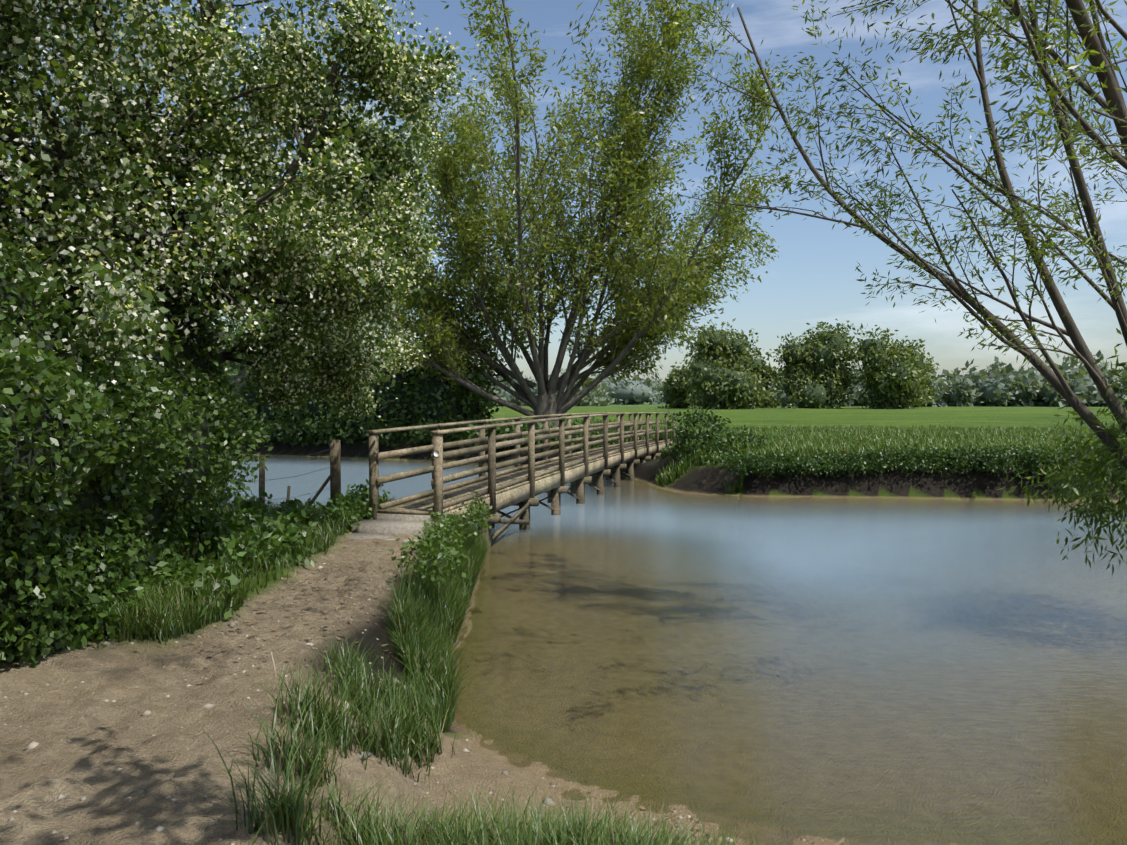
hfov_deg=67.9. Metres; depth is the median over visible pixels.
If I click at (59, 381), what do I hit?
hedge leaves
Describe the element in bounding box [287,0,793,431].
willow
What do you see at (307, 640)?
path leaf litter
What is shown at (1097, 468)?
willow
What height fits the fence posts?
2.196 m
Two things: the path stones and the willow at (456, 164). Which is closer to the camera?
the path stones
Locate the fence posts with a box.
[259,439,340,508]
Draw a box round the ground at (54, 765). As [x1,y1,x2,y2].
[0,381,1126,844]
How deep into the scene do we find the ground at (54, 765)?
5.20 m
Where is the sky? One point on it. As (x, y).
(814, 278)
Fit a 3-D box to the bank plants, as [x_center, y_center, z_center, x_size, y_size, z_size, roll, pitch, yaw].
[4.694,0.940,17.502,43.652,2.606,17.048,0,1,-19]
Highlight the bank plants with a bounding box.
[44,405,1122,652]
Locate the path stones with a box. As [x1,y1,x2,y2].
[1,536,816,844]
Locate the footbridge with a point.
(522, 486)
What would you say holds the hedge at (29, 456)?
on the ground at (54, 765)
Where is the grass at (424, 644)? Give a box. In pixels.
[0,416,1126,844]
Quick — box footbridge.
[347,412,675,548]
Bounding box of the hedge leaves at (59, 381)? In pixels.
[0,191,273,668]
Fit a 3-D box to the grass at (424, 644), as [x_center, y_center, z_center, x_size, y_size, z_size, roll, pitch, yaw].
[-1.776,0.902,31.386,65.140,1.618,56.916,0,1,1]
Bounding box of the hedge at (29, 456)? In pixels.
[0,277,214,643]
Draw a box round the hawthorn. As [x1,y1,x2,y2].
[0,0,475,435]
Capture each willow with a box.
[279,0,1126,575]
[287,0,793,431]
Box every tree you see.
[211,315,1126,452]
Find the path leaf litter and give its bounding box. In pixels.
[24,534,709,838]
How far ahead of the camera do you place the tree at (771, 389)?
147.51 m
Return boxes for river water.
[216,454,1126,844]
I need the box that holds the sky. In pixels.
[0,0,1126,383]

